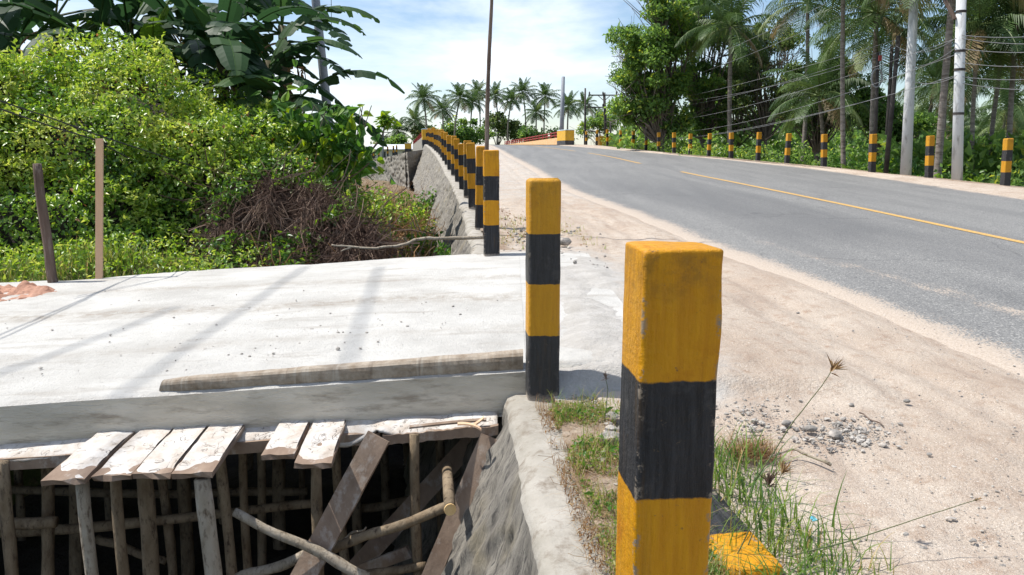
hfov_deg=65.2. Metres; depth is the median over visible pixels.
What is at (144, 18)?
banana plant
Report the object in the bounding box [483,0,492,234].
wooden pole
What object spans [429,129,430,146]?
striped post
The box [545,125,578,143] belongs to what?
broadleaf tree
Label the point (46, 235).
wooden stake
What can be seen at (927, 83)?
overhead wire
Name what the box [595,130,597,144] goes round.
striped post
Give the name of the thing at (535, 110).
coconut palm
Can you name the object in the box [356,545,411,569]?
plank brace
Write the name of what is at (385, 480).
prop pole
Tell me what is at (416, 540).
prop pole
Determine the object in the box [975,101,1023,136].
coconut palm
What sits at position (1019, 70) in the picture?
coconut palm
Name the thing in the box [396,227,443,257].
ditch weed
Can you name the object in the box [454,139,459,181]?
striped post
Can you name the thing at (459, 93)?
coconut palm
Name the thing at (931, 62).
overhead wire
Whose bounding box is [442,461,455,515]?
hanging pole
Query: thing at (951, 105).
coconut palm
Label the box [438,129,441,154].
striped post
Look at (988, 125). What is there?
coconut palm
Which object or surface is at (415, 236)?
leaf litter
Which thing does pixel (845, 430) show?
gravel
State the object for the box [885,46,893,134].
trunk
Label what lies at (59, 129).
cable
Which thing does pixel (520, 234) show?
grass
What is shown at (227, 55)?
banana plant
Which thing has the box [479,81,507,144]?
coconut palm
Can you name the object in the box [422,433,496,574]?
plank brace
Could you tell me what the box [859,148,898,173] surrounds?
roadside shrub
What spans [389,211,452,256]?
dead stems
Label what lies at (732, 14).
coconut palm
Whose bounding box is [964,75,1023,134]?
coconut palm
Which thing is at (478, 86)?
coconut palm
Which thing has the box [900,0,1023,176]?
coconut palm
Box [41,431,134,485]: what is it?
formwork board
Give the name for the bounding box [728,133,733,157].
striped post
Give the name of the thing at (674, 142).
striped post
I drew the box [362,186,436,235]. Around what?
ditch weed
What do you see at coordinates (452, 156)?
striped post
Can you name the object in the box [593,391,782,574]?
fallen post
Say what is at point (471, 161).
striped post
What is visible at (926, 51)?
overhead wire
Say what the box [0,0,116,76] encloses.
banana plant
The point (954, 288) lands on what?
road
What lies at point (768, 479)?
grass stalk
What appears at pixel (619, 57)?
broadleaf tree
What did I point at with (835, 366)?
grass stalk
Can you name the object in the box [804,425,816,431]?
stone
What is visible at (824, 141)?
striped post
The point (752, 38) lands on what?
overhead wire
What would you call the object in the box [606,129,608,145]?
striped post
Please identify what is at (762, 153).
roadside shrub
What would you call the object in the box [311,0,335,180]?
utility pole
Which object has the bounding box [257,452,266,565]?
prop pole
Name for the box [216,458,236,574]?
prop pole
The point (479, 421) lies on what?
wood scrap
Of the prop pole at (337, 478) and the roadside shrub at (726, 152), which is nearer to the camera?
the prop pole at (337, 478)
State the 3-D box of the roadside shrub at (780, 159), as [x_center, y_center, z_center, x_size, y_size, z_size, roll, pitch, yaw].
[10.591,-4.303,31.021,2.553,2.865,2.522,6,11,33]
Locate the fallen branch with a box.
[331,235,483,251]
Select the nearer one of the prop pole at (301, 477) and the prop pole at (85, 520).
the prop pole at (85, 520)
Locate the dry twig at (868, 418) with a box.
[859,412,883,425]
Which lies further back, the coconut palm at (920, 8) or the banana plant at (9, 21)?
the coconut palm at (920, 8)
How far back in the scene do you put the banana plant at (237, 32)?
12.22 m
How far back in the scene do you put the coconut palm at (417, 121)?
146.45 m
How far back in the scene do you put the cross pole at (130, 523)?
4.25 m
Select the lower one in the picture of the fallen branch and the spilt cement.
the spilt cement
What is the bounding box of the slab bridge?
[0,250,622,444]
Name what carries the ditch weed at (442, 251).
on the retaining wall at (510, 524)
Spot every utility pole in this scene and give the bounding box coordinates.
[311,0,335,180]
[380,130,389,157]
[560,76,564,129]
[584,88,585,144]
[588,92,617,135]
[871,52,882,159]
[883,35,900,172]
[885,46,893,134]
[900,0,918,175]
[943,0,966,180]
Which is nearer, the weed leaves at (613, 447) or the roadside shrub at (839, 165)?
the weed leaves at (613, 447)
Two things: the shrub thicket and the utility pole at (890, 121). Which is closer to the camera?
the shrub thicket
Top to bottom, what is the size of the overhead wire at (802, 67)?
0.832 m
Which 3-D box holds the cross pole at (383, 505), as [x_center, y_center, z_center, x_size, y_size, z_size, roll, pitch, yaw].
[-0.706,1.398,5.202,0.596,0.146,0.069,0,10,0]
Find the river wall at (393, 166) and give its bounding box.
[362,152,409,188]
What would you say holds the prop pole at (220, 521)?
on the channel bed
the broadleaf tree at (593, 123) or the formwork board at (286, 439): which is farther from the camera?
the broadleaf tree at (593, 123)
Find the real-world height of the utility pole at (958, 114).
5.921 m
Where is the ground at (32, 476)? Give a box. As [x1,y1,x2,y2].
[0,154,867,504]
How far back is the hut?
64.93 m
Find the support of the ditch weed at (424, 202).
on the channel slope
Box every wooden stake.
[33,163,57,282]
[95,139,103,278]
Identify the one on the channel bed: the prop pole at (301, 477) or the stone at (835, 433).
the prop pole at (301, 477)
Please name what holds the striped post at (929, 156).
on the verge at (1011, 191)
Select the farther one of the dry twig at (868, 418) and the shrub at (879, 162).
the shrub at (879, 162)
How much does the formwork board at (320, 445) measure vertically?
0.035 m
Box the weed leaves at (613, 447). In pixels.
[555,407,719,574]
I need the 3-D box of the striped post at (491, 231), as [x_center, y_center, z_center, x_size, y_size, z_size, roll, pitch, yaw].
[-0.205,-0.705,7.912,0.154,1.294,0.155,-1,10,-6]
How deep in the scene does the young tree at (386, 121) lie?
19.51 m
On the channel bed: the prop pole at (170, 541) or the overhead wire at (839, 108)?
the prop pole at (170, 541)
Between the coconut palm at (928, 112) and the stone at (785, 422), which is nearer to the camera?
the stone at (785, 422)
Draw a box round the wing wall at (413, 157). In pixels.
[405,150,422,187]
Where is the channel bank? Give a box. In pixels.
[381,241,404,258]
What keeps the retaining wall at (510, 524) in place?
on the ground at (32, 476)
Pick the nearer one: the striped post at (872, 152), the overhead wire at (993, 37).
the overhead wire at (993, 37)
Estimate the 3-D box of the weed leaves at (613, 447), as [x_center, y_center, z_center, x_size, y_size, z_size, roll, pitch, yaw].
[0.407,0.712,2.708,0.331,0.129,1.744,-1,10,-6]
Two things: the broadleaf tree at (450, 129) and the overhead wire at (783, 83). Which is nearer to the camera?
the overhead wire at (783, 83)
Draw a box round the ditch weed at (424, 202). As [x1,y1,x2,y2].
[389,186,435,218]
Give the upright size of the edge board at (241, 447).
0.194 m
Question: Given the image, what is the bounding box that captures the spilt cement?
[0,411,497,461]
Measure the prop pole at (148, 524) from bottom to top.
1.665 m
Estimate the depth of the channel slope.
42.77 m
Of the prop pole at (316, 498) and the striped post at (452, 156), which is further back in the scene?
the striped post at (452, 156)
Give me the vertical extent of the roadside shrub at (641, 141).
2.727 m
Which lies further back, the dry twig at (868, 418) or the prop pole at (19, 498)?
the prop pole at (19, 498)
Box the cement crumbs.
[5,274,497,378]
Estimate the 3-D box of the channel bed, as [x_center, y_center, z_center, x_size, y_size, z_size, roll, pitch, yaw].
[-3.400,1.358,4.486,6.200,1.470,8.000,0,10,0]
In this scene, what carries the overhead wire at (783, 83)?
attached to the utility pole at (604, 95)
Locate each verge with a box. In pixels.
[475,145,1023,574]
[561,144,1023,198]
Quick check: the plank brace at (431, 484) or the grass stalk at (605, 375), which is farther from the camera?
the plank brace at (431, 484)
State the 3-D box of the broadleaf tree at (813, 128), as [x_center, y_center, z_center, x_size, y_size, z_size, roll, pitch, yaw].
[14.989,-8.487,39.297,4.917,9.172,4.164,4,10,22]
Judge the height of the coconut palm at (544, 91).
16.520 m
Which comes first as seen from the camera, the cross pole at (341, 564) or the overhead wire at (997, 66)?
the cross pole at (341, 564)
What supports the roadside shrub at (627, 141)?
on the verge at (1011, 191)
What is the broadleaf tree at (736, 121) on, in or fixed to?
on the ground at (32, 476)
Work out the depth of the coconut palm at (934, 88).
38.71 m
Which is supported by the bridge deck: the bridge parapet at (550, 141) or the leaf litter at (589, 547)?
the bridge parapet at (550, 141)
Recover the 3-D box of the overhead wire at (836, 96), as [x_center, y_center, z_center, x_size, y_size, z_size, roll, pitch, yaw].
[9.353,-9.385,43.953,0.011,1.657,50.267,0,10,-3]
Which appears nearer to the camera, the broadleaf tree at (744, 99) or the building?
the broadleaf tree at (744, 99)
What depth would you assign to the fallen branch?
8.52 m
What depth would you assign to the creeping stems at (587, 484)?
2.86 m
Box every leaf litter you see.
[355,194,428,255]
[499,208,588,248]
[539,408,721,573]
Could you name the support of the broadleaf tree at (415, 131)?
on the far bank
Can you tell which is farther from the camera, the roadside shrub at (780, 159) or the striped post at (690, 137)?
the striped post at (690, 137)
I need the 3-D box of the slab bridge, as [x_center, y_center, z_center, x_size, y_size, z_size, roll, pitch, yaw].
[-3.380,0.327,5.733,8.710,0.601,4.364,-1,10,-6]
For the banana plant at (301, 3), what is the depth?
14.75 m
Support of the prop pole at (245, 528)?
on the channel bed
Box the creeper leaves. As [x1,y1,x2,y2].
[200,157,345,268]
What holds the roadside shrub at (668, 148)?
on the verge at (1011, 191)
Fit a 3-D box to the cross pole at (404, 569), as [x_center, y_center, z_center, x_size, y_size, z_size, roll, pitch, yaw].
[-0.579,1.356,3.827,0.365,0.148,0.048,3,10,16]
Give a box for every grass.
[499,215,605,248]
[540,385,763,574]
[548,414,616,503]
[711,412,901,574]
[715,429,784,465]
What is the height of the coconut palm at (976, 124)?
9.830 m
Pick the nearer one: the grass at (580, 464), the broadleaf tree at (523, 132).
the grass at (580, 464)
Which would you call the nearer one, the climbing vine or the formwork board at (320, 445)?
the formwork board at (320, 445)
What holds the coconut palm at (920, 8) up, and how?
on the ground at (32, 476)
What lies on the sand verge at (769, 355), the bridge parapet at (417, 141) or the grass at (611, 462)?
the grass at (611, 462)
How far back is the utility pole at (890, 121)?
23.90 m
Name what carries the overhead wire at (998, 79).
attached to the utility pole at (958, 114)
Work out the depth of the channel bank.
12.76 m
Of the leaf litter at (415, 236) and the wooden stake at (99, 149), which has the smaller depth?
the wooden stake at (99, 149)
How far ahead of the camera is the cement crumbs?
4.86 m
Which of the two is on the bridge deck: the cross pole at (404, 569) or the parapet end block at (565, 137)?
the parapet end block at (565, 137)
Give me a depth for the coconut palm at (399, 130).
146.74 m
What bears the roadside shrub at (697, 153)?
on the verge at (1011, 191)
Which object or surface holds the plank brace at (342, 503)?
attached to the cross pole at (341, 564)
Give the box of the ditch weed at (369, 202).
[355,181,398,239]
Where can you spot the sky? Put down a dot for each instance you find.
(437, 43)
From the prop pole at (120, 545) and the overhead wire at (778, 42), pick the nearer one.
the prop pole at (120, 545)
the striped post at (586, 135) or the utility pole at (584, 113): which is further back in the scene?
the utility pole at (584, 113)
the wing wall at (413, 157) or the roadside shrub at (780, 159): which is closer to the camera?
the roadside shrub at (780, 159)
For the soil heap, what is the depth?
6.79 m
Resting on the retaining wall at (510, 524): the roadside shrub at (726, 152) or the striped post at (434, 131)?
the striped post at (434, 131)
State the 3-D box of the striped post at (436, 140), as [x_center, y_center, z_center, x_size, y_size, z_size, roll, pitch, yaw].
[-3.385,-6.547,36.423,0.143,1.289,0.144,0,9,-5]
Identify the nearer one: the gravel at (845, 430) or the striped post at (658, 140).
the gravel at (845, 430)
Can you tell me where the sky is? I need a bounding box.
[0,0,1023,153]
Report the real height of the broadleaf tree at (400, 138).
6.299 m
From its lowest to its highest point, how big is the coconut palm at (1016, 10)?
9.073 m
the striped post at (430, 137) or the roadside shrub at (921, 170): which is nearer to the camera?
the roadside shrub at (921, 170)
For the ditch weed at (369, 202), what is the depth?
14.94 m
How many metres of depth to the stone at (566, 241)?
8.35 m
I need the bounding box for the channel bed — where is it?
[0,444,406,574]
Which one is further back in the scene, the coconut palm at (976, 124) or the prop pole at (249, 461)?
the coconut palm at (976, 124)
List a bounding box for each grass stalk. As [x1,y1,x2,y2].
[600,371,609,421]
[737,469,778,553]
[747,459,795,544]
[755,355,847,480]
[787,497,981,556]
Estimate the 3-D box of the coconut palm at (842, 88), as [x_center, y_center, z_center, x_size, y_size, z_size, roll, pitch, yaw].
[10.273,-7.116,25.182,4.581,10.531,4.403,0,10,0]
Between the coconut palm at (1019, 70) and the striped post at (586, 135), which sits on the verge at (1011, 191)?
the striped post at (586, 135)
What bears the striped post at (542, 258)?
on the retaining wall at (510, 524)
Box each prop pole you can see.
[0,460,18,574]
[14,470,25,540]
[41,468,54,574]
[69,485,82,574]
[75,481,98,574]
[103,481,111,519]
[110,480,129,574]
[137,478,159,574]
[157,479,177,574]
[167,477,171,488]
[177,478,194,574]
[194,477,222,574]
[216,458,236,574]
[216,480,221,523]
[238,454,251,569]
[247,453,252,469]
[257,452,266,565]
[272,459,286,549]
[298,450,304,499]
[311,468,323,574]
[332,448,349,574]
[352,446,362,555]
[380,433,389,523]
[409,434,422,574]
[435,440,444,531]
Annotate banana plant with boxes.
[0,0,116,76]
[0,0,181,92]
[0,0,200,91]
[18,0,273,97]
[38,0,319,117]
[86,0,171,100]
[107,0,343,135]
[134,0,332,120]
[136,0,269,97]
[145,4,362,134]
[157,45,404,147]
[178,42,334,138]
[196,0,379,149]
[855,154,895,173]
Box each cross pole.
[0,499,310,537]
[0,515,58,529]
[11,485,307,497]
[95,534,166,564]
[232,508,369,574]
[234,550,302,574]
[332,502,444,553]
[361,496,407,512]
[365,562,425,574]
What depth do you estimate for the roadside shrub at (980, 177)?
21.40 m
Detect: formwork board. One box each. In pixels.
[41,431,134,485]
[91,428,172,481]
[132,426,207,478]
[171,424,244,478]
[261,421,309,459]
[294,419,345,468]
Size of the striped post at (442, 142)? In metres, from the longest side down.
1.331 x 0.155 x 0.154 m
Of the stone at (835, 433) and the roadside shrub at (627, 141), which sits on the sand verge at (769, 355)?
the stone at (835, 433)
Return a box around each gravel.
[502,218,1023,574]
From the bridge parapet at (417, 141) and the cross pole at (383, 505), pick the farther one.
the bridge parapet at (417, 141)
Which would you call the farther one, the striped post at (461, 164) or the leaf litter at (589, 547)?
the striped post at (461, 164)
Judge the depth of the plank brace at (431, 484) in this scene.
4.29 m
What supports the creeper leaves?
on the mound
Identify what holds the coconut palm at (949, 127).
on the ground at (32, 476)
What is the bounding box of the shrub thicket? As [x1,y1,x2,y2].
[0,20,368,267]
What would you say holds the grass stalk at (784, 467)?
on the sand verge at (769, 355)
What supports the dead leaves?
on the dry brush at (238, 207)
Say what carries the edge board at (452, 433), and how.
attached to the prop pole at (416, 540)
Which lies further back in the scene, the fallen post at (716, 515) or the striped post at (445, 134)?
the striped post at (445, 134)
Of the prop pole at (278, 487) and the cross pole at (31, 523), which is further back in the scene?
the prop pole at (278, 487)
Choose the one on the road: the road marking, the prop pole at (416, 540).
the road marking
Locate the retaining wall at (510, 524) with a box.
[392,144,614,574]
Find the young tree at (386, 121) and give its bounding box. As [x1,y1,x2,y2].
[373,110,401,147]
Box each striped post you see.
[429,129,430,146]
[432,127,434,148]
[433,129,435,150]
[436,129,437,152]
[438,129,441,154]
[440,129,443,157]
[441,131,444,160]
[443,132,447,164]
[446,135,450,169]
[451,136,456,175]
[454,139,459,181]
[458,144,463,189]
[463,141,470,197]
[466,142,475,209]
[475,146,484,229]
[483,150,499,256]
[525,178,560,401]
[585,131,587,144]
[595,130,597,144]
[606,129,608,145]
[616,241,723,574]
[631,130,634,148]
[644,136,647,149]
[657,132,659,150]
[672,132,675,152]
[688,134,692,154]
[706,133,711,155]
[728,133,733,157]
[755,132,761,160]
[784,133,791,163]
[820,134,827,166]
[868,134,876,172]
[924,136,934,177]
[1000,138,1013,185]
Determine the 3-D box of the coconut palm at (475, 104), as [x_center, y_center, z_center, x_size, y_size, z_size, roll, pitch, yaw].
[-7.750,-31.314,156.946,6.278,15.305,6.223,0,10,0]
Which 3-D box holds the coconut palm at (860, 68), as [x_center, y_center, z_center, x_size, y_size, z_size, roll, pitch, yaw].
[15.072,-7.860,33.172,5.183,9.357,4.950,-9,13,-44]
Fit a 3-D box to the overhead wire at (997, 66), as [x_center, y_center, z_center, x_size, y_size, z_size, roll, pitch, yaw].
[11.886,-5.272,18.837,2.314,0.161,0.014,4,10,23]
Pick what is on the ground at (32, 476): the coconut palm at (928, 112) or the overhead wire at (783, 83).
the coconut palm at (928, 112)
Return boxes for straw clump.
[717,432,813,474]
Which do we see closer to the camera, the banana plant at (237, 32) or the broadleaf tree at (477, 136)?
the banana plant at (237, 32)
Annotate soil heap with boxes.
[0,280,56,301]
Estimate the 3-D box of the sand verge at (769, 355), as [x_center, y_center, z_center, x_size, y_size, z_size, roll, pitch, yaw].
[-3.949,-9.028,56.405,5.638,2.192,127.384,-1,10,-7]
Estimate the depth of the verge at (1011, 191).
19.65 m
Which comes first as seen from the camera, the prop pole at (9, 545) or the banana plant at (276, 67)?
the prop pole at (9, 545)
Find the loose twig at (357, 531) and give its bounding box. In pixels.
[339,527,366,540]
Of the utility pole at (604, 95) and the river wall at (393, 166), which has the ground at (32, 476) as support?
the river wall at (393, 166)
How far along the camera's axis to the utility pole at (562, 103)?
64.31 m
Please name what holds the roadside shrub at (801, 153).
on the verge at (1011, 191)
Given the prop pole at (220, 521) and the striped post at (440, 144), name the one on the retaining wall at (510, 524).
the striped post at (440, 144)
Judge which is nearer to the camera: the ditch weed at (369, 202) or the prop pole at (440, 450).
the prop pole at (440, 450)
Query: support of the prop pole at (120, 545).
on the channel bed
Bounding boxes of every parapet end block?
[405,143,411,151]
[421,129,425,148]
[557,129,573,144]
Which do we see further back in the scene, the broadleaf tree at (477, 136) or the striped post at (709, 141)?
the broadleaf tree at (477, 136)
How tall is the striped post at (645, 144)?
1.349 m
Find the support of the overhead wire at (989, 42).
attached to the utility pole at (958, 114)
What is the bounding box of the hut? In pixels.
[587,130,640,145]
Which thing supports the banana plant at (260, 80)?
on the mound
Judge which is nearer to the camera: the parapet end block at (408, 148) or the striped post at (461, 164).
the striped post at (461, 164)
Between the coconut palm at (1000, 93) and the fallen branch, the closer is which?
the fallen branch
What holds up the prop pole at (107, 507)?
on the channel bed
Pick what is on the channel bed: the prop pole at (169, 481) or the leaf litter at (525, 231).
the prop pole at (169, 481)
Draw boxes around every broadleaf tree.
[384,132,412,143]
[408,123,436,141]
[438,115,468,142]
[453,117,497,144]
[480,111,512,144]
[506,118,526,143]
[516,123,549,141]
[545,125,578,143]
[576,108,621,143]
[602,0,721,151]
[606,16,644,133]
[663,0,750,154]
[689,34,776,147]
[716,3,813,158]
[765,23,863,162]
[834,62,949,155]
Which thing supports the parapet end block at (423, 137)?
on the bridge deck
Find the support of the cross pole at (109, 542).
attached to the prop pole at (170, 541)
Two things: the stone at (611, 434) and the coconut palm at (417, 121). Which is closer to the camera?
the stone at (611, 434)
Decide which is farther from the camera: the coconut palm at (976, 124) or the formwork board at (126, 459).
the coconut palm at (976, 124)
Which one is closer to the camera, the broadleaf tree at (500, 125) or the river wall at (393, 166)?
the river wall at (393, 166)
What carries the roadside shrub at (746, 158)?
on the verge at (1011, 191)
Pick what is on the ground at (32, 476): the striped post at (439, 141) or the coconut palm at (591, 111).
the coconut palm at (591, 111)
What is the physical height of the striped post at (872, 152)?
1.356 m
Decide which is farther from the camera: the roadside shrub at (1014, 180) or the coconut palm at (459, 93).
the coconut palm at (459, 93)
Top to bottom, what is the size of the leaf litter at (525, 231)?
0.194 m
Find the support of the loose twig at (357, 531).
on the channel bed
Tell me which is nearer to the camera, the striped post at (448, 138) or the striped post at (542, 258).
the striped post at (542, 258)
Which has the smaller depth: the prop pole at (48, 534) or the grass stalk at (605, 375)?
the grass stalk at (605, 375)
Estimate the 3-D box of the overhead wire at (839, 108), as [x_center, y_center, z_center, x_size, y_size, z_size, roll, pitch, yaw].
[9.482,-8.587,43.073,0.011,1.014,48.261,0,10,-3]
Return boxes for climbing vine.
[250,59,395,196]
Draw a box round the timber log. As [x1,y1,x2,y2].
[159,349,522,390]
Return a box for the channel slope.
[355,178,430,256]
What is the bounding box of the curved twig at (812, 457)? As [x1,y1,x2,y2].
[767,448,831,465]
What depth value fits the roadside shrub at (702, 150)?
39.15 m
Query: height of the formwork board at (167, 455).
0.035 m
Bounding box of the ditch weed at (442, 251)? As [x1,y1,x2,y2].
[433,240,450,255]
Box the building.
[367,144,412,157]
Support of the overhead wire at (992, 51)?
attached to the utility pole at (958, 114)
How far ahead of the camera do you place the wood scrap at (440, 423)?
3.72 m
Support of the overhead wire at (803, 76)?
attached to the utility pole at (604, 95)
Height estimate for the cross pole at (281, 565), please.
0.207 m
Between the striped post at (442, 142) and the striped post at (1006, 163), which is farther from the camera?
the striped post at (442, 142)
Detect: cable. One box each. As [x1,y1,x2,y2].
[0,100,207,171]
[0,108,127,157]
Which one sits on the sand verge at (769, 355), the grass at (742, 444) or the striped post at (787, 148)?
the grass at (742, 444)
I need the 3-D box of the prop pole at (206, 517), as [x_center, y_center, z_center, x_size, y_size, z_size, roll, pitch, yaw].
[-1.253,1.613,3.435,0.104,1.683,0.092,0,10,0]
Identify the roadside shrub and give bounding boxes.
[600,133,614,146]
[610,135,640,149]
[634,140,668,150]
[653,143,682,152]
[655,133,700,153]
[671,136,713,155]
[678,131,739,158]
[703,144,751,159]
[726,140,755,159]
[734,138,779,161]
[761,139,816,165]
[790,141,835,165]
[814,145,855,168]
[827,150,863,169]
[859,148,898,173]
[867,157,924,176]
[920,159,991,182]
[981,158,1023,186]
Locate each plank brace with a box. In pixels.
[290,431,389,574]
[350,437,470,565]
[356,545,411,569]
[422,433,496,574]
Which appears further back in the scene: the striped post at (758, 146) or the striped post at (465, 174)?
the striped post at (758, 146)
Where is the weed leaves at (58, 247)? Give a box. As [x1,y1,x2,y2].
[0,227,272,281]
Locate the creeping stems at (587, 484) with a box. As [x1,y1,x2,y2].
[532,411,616,572]
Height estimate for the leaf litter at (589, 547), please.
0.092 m
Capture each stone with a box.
[561,237,571,245]
[599,431,618,444]
[606,411,618,420]
[781,420,790,425]
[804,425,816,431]
[828,429,841,438]
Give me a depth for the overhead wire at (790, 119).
30.36 m
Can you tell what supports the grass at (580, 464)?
on the sand verge at (769, 355)
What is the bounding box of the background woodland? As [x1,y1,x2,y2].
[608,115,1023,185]
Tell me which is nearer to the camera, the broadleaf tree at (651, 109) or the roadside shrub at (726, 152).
the roadside shrub at (726, 152)
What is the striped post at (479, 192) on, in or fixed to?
on the retaining wall at (510, 524)
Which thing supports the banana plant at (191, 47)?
on the ground at (32, 476)
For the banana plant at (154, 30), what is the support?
on the mound
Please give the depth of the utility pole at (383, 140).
98.39 m
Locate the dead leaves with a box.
[211,172,376,261]
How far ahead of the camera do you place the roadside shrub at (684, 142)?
41.85 m
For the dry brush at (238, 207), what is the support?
on the channel bank
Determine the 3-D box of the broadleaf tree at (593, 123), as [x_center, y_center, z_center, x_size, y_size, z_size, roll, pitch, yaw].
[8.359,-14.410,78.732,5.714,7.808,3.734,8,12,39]
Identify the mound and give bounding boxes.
[0,76,402,263]
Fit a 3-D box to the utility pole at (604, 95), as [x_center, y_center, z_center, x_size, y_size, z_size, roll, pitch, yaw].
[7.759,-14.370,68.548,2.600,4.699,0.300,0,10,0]
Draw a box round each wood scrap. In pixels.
[409,418,485,428]
[458,422,480,430]
[470,416,483,427]
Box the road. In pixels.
[489,145,1023,376]
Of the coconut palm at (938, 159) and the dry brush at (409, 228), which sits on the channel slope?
the dry brush at (409, 228)
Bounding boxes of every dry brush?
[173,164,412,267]
[251,178,450,266]
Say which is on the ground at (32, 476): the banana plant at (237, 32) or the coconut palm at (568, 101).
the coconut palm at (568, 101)
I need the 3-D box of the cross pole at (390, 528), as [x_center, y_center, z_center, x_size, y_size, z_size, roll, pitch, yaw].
[-0.545,1.063,3.530,0.599,0.308,0.053,2,10,11]
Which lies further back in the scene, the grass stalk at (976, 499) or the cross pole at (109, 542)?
the cross pole at (109, 542)
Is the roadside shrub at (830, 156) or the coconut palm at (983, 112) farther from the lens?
the coconut palm at (983, 112)
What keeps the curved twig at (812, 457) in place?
on the sand verge at (769, 355)
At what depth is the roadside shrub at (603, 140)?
54.85 m
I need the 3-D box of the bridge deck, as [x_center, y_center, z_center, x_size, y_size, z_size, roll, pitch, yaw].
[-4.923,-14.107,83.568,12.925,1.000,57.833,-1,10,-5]
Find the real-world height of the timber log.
0.160 m
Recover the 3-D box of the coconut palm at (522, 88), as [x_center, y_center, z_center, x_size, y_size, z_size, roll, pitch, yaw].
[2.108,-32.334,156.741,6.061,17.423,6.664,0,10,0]
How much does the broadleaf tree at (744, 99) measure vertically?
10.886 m
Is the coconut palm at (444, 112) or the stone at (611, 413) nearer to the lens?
the stone at (611, 413)
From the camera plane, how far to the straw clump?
3.11 m
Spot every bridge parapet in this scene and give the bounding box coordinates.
[413,132,421,148]
[504,132,556,144]
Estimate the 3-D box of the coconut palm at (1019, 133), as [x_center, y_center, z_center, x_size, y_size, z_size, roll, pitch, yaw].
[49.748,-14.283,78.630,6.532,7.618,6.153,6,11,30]
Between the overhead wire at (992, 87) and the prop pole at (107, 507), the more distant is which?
the overhead wire at (992, 87)
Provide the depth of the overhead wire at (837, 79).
24.78 m
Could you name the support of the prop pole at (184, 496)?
on the channel bed
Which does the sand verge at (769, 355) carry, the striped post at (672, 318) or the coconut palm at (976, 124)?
the striped post at (672, 318)
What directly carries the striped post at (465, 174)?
on the retaining wall at (510, 524)
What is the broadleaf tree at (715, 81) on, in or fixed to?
on the verge at (1011, 191)
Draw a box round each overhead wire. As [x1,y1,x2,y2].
[601,0,832,94]
[610,58,874,100]
[611,38,956,119]
[612,75,956,137]
[613,54,956,131]
[616,1,871,94]
[683,96,882,137]
[690,40,894,95]
[691,47,892,104]
[896,40,952,52]
[897,48,954,66]
[897,72,955,83]
[962,38,1014,43]
[962,48,1023,52]
[963,35,1018,37]
[963,83,1023,89]
[966,63,1023,66]
[966,77,1023,79]
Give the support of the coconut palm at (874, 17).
on the ground at (32, 476)
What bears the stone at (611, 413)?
on the sand verge at (769, 355)
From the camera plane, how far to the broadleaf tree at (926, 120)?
36.41 m
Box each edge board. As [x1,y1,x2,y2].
[0,431,380,469]
[382,424,497,444]
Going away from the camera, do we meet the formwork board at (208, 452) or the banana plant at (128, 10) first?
the formwork board at (208, 452)
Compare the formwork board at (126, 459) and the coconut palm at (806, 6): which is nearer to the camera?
the formwork board at (126, 459)
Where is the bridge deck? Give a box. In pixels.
[412,145,421,150]
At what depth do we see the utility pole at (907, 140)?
22.33 m
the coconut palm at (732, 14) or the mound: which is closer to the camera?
the mound
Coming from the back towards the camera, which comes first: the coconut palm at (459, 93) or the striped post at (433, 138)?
the coconut palm at (459, 93)
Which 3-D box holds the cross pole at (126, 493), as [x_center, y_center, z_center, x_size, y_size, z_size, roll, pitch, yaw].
[-2.533,1.406,5.508,2.247,0.088,0.072,0,10,0]
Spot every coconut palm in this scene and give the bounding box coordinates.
[385,117,413,139]
[398,107,432,131]
[405,83,440,128]
[426,94,457,129]
[443,82,478,135]
[459,89,484,125]
[466,79,490,144]
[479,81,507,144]
[496,86,525,143]
[509,77,537,124]
[522,98,551,131]
[530,82,560,135]
[550,90,583,128]
[572,91,598,116]
[587,108,606,134]
[674,0,786,144]
[754,0,857,164]
[761,48,871,141]
[777,0,889,167]
[803,0,942,153]
[814,3,947,82]
[861,0,1023,177]
[885,0,999,26]
[885,44,986,130]
[898,71,990,137]
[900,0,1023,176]
[917,0,1023,154]
[917,100,948,129]
[932,35,1022,124]
[933,0,1023,137]
[933,109,984,138]
[947,109,987,136]
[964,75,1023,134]
[968,109,991,135]
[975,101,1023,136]
[980,117,1013,135]
[995,102,1023,136]

